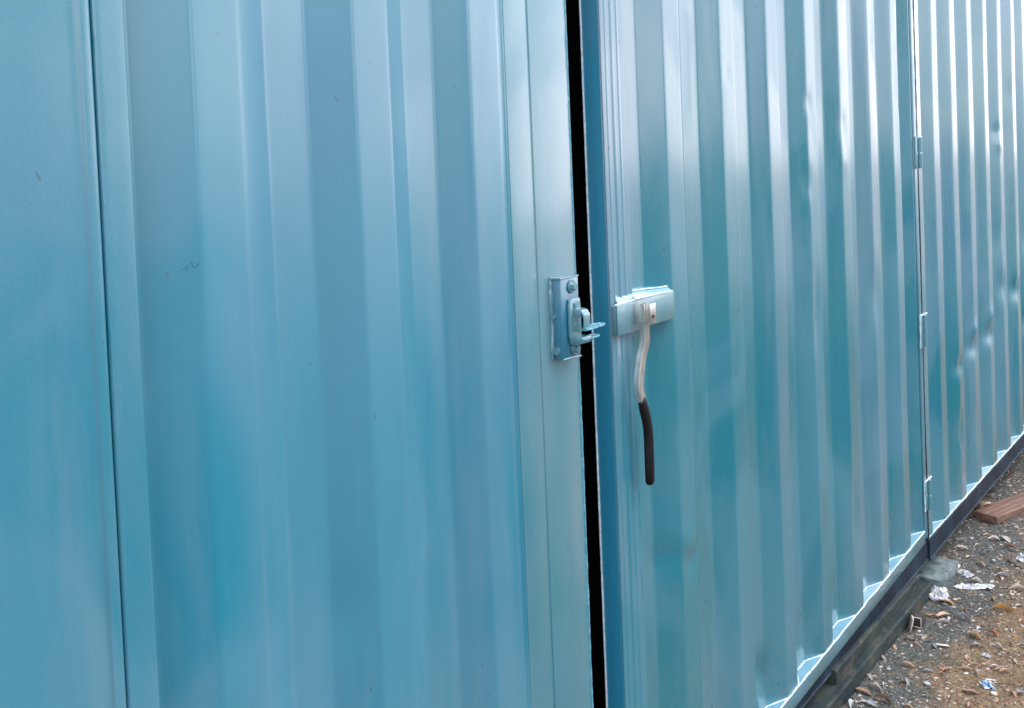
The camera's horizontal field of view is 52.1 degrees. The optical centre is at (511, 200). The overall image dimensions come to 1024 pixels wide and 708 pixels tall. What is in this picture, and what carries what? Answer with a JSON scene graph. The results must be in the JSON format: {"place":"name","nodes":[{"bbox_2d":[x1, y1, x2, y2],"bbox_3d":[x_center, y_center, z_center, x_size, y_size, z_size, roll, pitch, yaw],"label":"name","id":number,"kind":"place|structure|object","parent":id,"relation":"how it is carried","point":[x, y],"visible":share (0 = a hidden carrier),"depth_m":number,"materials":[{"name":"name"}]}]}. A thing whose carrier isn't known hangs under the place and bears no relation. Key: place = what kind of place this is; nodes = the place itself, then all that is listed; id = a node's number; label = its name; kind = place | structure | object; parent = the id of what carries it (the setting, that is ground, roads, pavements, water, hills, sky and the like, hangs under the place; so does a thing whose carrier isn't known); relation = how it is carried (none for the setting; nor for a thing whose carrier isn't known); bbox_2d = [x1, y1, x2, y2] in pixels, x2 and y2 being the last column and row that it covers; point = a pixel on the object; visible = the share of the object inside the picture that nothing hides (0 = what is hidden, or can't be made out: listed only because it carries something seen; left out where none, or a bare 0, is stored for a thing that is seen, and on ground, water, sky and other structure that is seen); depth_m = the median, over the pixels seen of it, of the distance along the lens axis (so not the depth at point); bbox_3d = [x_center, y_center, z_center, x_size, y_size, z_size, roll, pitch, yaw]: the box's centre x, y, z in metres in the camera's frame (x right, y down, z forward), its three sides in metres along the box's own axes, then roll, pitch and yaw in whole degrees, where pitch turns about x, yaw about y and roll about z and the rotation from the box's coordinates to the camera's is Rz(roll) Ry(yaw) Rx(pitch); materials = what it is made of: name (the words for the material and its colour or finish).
{"place":"outdoors","nodes":[
{"label":"outdoors","id":0,"kind":"place"},
{"bbox_2d":[842,450,1023,707],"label":"ground","id":1,"kind":"structure","parent":0,"point":[1001,660],"depth_m":3.61,"materials":[{"name":"grey gravel"}]},
{"bbox_2d":[0,0,1023,707],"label":"shipping container","id":2,"kind":"object","parent":1,"relation":"on","point":[510,352],"visible":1,"depth_m":1.90,"materials":[{"name":"blue metal"}]},
{"bbox_2d":[89,0,604,707],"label":"door","id":3,"kind":"structure","parent":2,"relation":"in","point":[344,313],"depth_m":1.63,"materials":[{"name":"blue paint"}]},
{"bbox_2d":[579,0,927,707],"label":"door","id":4,"kind":"structure","parent":2,"relation":"in","point":[752,201],"depth_m":2.86,"materials":[{"name":"blue paint"}]},
{"bbox_2d":[849,699,853,707],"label":"paper scrap","id":5,"kind":"object","parent":1,"relation":"on","point":[851,701],"visible":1,"depth_m":3.21,"materials":[{"name":"white paper"}]},
{"bbox_2d":[855,687,871,695],"bbox_3d":[1.099,1.536,3.285,0.026,0.014,0.059,2,6,-43],"label":"dry leaf","id":6,"kind":"object","parent":1,"relation":"on","point":[867,691],"visible":1,"depth_m":3.28,"materials":[{"name":"brown plant"}]},
{"bbox_2d":[803,574,930,707],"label":"steel beam","id":7,"kind":"structure","parent":1,"relation":"on","point":[866,651],"depth_m":3.46,"materials":[{"name":"grey metal"}]},
{"bbox_2d":[863,700,875,706],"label":"dry leaf","id":8,"kind":"object","parent":1,"relation":"on","point":[871,702],"visible":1,"depth_m":3.21,"materials":[{"name":"grey plant"}]},
{"bbox_2d":[867,682,882,692],"bbox_3d":[1.149,1.529,3.304,0.011,0.020,0.064,-3,2,-30],"label":"dry leaf","id":9,"kind":"object","parent":1,"relation":"on","point":[876,684],"visible":0.99,"depth_m":3.30,"materials":[{"name":"plant"}]},
{"bbox_2d":[875,693,891,704],"bbox_3d":[1.148,1.530,3.230,0.012,0.023,0.068,-3,2,-30],"label":"dry leaf","id":10,"kind":"object","parent":1,"relation":"on","point":[884,695],"visible":1,"depth_m":3.23,"materials":[{"name":"brown plant"}]},
{"bbox_2d":[900,661,913,666],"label":"dry leaf","id":11,"kind":"object","parent":1,"relation":"on","point":[909,663],"visible":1,"depth_m":3.44,"materials":[{"name":"beige plant"}]},
{"bbox_2d":[908,615,913,632],"bbox_3d":[1.408,1.493,3.697,0.004,0.050,0.040,12,5,12],"label":"metal strip","id":12,"kind":"object","parent":1,"relation":"on","point":[910,623],"visible":1,"depth_m":3.69,"materials":[{"name":"grey metal"}]},
{"bbox_2d":[912,611,925,627],"bbox_3d":[1.447,1.491,3.731,0.036,0.036,0.058,-1,2,37],"label":"square tube","id":13,"kind":"object","parent":1,"relation":"on","point":[919,617],"visible":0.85,"depth_m":3.72,"materials":[{"name":"grey metal"}]},
{"bbox_2d":[929,592,938,600],"bbox_3d":[1.589,1.494,3.949,0.053,0.010,0.048,29,10,14],"label":"paper scrap","id":14,"kind":"object","parent":1,"relation":"on","point":[931,596],"visible":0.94,"depth_m":3.93,"materials":[{"name":"white paper"}]},
{"bbox_2d":[846,452,1023,707],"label":"leaf litter","id":15,"kind":"object","parent":1,"relation":"on","point":[994,680],"visible":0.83,"depth_m":3.63,"materials":[{"name":"plant"}]},
{"bbox_2d":[917,556,957,588],"bbox_3d":[1.667,1.475,4.138,0.124,0.056,0.242,0,3,37],"label":"concrete slab","id":16,"kind":"object","parent":1,"relation":"on","point":[938,572],"depth_m":4.10,"materials":[{"name":"grey concrete"}]},
{"bbox_2d":[931,584,949,601],"bbox_3d":[1.619,1.480,3.975,0.074,0.020,0.153,-2,2,17],"label":"plastic scrap","id":17,"kind":"object","parent":1,"relation":"on","point":[940,593],"visible":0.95,"depth_m":3.96,"materials":[{"name":"white plastic"}]},
{"bbox_2d":[936,611,949,616],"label":"dry leaf","id":18,"kind":"object","parent":1,"relation":"on","point":[939,614],"visible":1,"depth_m":3.81,"materials":[{"name":"beige plant"}]},
{"bbox_2d":[937,618,950,623],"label":"dry leaf","id":19,"kind":"object","parent":1,"relation":"on","point":[944,619],"visible":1,"depth_m":3.75,"materials":[{"name":"beige plant"}]},
{"bbox_2d":[939,599,954,604],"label":"dry leaf","id":20,"kind":"object","parent":1,"relation":"on","point":[950,602],"visible":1,"depth_m":3.90,"materials":[{"name":"brown plant"}]},
{"bbox_2d":[954,545,967,548],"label":"dry leaf","id":21,"kind":"object","parent":1,"relation":"on","point":[961,546],"visible":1,"depth_m":4.42,"materials":[{"name":"beige plant"}]},
{"bbox_2d":[954,611,970,619],"bbox_3d":[1.625,1.493,3.776,0.014,0.023,0.073,1,-8,-37],"label":"dry leaf","id":22,"kind":"object","parent":1,"relation":"on","point":[964,614],"visible":1,"depth_m":3.77,"materials":[{"name":"grey plant"}]},
{"bbox_2d":[958,568,973,577],"bbox_3d":[1.804,1.474,4.167,0.054,0.019,0.083,-2,2,-3],"label":"plastic scrap","id":23,"kind":"object","parent":1,"relation":"on","point":[965,573],"visible":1,"depth_m":4.15,"materials":[{"name":"white plastic"}]},
{"bbox_2d":[961,689,978,694],"bbox_3d":[1.421,1.522,3.248,0.051,0.014,0.019,-2,2,12],"label":"dry leaf","id":24,"kind":"object","parent":1,"relation":"on","point":[971,690],"visible":1,"depth_m":3.25,"materials":[{"name":"brown plant"}]},
{"bbox_2d":[953,583,994,589],"bbox_3d":[1.774,1.477,4.023,0.161,0.010,0.050,-2,2,2],"label":"plastic scrap","id":25,"kind":"object","parent":1,"relation":"on","point":[973,586],"visible":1,"depth_m":4.02,"materials":[{"name":"white plastic"}]},
{"bbox_2d":[967,631,980,639],"bbox_3d":[1.602,1.498,3.621,0.016,0.020,0.055,-3,2,-27],"label":"dry leaf","id":26,"kind":"object","parent":1,"relation":"on","point":[976,634],"visible":1,"depth_m":3.62,"materials":[{"name":"brown plant"}]},
{"bbox_2d":[970,662,979,666],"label":"dry leaf","id":27,"kind":"object","parent":1,"relation":"on","point":[975,663],"visible":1,"depth_m":3.42,"materials":[{"name":"brown plant"}]},
{"bbox_2d":[971,577,982,583],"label":"dry leaf","id":28,"kind":"object","parent":1,"relation":"on","point":[976,579],"visible":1,"depth_m":4.07,"materials":[{"name":"beige plant"}]},
{"bbox_2d":[975,501,991,508],"bbox_3d":[2.196,1.417,4.886,0.081,0.043,0.076,-3,2,-23],"label":"husk","id":29,"kind":"object","parent":1,"relation":"on","point":[981,504],"visible":0.69,"depth_m":4.87,"materials":[{"name":"beige plant"}]},
{"bbox_2d":[981,652,990,657],"bbox_3d":[1.579,1.510,3.490,0.025,0.009,0.036,-4,3,-43],"label":"paper scrap","id":30,"kind":"object","parent":1,"relation":"on","point":[985,654],"visible":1,"depth_m":3.49,"materials":[{"name":"white paper"}]},
{"bbox_2d":[978,680,994,688],"bbox_3d":[1.492,1.513,3.286,0.045,0.014,0.054,-2,2,7],"label":"candy wrapper","id":31,"kind":"object","parent":1,"relation":"on","point":[987,684],"visible":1,"depth_m":3.28,"materials":[{"name":"blue plastic"}]},
{"bbox_2d":[986,629,998,636],"bbox_3d":[1.671,1.498,3.637,0.018,0.018,0.050,11,3,-24],"label":"dry leaf","id":32,"kind":"object","parent":1,"relation":"on","point":[995,633],"visible":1,"depth_m":3.63,"materials":[{"name":"brown plant"}]},
{"bbox_2d":[986,535,999,539],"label":"dry leaf","id":33,"kind":"object","parent":1,"relation":"on","point":[994,537],"visible":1,"depth_m":4.51,"materials":[{"name":"beige plant"}]},
{"bbox_2d":[973,492,1023,524],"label":"wooden plank","id":34,"kind":"object","parent":1,"relation":"on","point":[1003,510],"visible":1,"depth_m":4.78,"materials":[{"name":"brown wood"}]},
{"bbox_2d":[996,572,1008,575],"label":"dry leaf","id":35,"kind":"object","parent":1,"relation":"on","point":[1003,573],"visible":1,"depth_m":4.12,"materials":[{"name":"grey plant"}]},
{"bbox_2d":[990,602,1015,611],"bbox_3d":[1.788,1.480,3.820,0.090,0.028,0.016,-2,2,20],"label":"dry leaf","id":36,"kind":"object","parent":1,"relation":"on","point":[1002,605],"visible":1,"depth_m":3.82,"materials":[{"name":"brown plant"}]},
{"bbox_2d":[1000,535,1010,542],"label":"dry leaf","id":37,"kind":"object","parent":1,"relation":"on","point":[1007,538],"visible":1,"depth_m":4.50,"materials":[{"name":"beige plant"}]},
{"bbox_2d":[1008,583,1023,589],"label":"dry leaf","id":38,"kind":"object","parent":1,"relation":"on","point":[1016,585],"visible":1,"depth_m":4.00,"materials":[{"name":"beige plant"}]},
{"bbox_2d":[1016,552,1023,562],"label":"plastic scrap","id":39,"kind":"object","parent":1,"relation":"on","point":[1020,557],"visible":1,"depth_m":4.28,"materials":[{"name":"white plastic"}]}
]}

